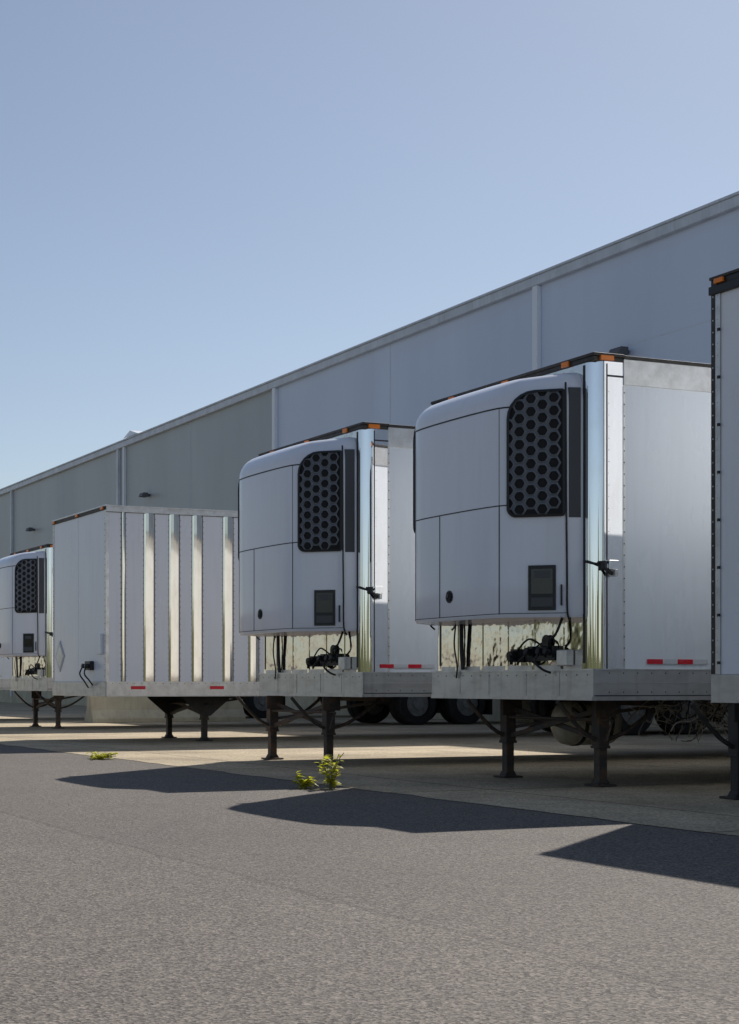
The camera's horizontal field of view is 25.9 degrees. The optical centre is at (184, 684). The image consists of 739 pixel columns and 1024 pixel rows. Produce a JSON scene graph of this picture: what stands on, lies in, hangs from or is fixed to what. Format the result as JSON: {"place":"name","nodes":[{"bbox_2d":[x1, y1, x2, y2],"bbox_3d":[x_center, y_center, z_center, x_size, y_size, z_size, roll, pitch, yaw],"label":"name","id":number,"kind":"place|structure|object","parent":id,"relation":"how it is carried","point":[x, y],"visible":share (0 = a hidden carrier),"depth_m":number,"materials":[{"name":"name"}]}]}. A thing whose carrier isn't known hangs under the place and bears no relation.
{"place":"outdoors","nodes":[
{"label":"outdoors","id":0,"kind":"place"},
{"bbox_2d":[0,744,738,1023],"bbox_3d":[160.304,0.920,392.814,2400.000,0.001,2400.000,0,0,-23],"label":"ground","id":1,"kind":"structure","parent":0,"point":[135,892],"depth_m":6.54,"materials":[{"name":"grey asphalt"}]},
{"bbox_2d":[85,751,117,759],"bbox_3d":[-1.038,0.884,19.492,0.386,0.112,0.603,0,0,-23],"label":"weed plant","id":2,"kind":"object","parent":1,"relation":"on","point":[101,756],"visible":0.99,"depth_m":19.41,"materials":[{"name":"green plant"}]},
{"bbox_2d":[292,771,318,788],"bbox_3d":[1.071,0.839,13.977,0.278,0.167,0.225,0,0,35],"label":"weed plant","id":3,"kind":"object","parent":1,"relation":"on","point":[304,783],"visible":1,"depth_m":13.97,"materials":[{"name":"green plant"}]},
{"bbox_2d":[314,753,344,788],"bbox_3d":[1.286,0.759,13.975,0.267,0.325,0.347,0,0,14],"label":"weed plant","id":4,"kind":"object","parent":1,"relation":"on","point":[332,780],"visible":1,"depth_m":13.93,"materials":[{"name":"green plant"}]},
{"bbox_2d":[0,702,738,835],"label":"concrete apron","id":5,"kind":"object","parent":1,"relation":"on","point":[658,778],"visible":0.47,"depth_m":19.57,"materials":[{"name":"grey concrete"}]},
{"bbox_2d":[0,657,284,717],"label":"refrigerated trailer","id":6,"kind":"object","parent":5,"relation":"on","point":[256,705],"visible":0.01,"depth_m":42.55,"materials":[{"name":"metal"}]},
{"bbox_2d":[85,696,245,722],"bbox_3d":[-0.453,0.466,38.753,4.000,0.900,0.600,0,0,-23],"label":"concrete barrier","id":7,"kind":"object","parent":5,"relation":"on","point":[101,709],"visible":0.56,"depth_m":38.26,"materials":[{"name":"grey concrete"}]},
{"bbox_2d":[0,544,491,727],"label":"refrigerated trailer","id":8,"kind":"object","parent":5,"relation":"on","point":[26,610],"visible":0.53,"depth_m":32.69,"materials":[{"name":"metal"}]},
{"bbox_2d":[236,422,437,764],"bbox_3d":[7.522,-0.959,20.911,14.424,3.758,2.725,0,0,-23],"label":"refrigerated trailer","id":9,"kind":"object","parent":5,"relation":"on","point":[326,546],"visible":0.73,"depth_m":17.43,"materials":[{"name":"metal"}]},
{"bbox_2d":[52,504,720,740],"bbox_3d":[4.620,-0.915,28.193,14.072,3.671,2.644,0,0,-23],"label":"dry van trailer","id":10,"kind":"object","parent":5,"relation":"on","point":[145,601],"visible":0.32,"depth_m":24.90,"materials":[{"name":"white paint"}]},
{"bbox_2d":[413,352,727,786],"bbox_3d":[9.063,-0.959,17.285,14.374,3.758,2.725,0,0,-23],"label":"refrigerated trailer","id":11,"kind":"object","parent":5,"relation":"on","point":[562,520],"visible":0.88,"depth_m":13.90,"materials":[{"name":"metal"}]},
{"bbox_2d":[690,268,738,799],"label":"dry van trailer","id":12,"kind":"object","parent":5,"relation":"on","point":[723,291],"visible":1,"depth_m":12.63,"materials":[{"name":"white paint"}]},
{"bbox_2d":[0,191,738,729],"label":"warehouse","id":13,"kind":"structure","parent":0,"point":[642,293],"depth_m":42.77,"materials":[{"name":"metal"}]},
{"bbox_2d":[0,0,738,488],"label":"sky","id":14,"kind":"structure","parent":0,"point":[203,203],"materials":[{"name":"blue"}]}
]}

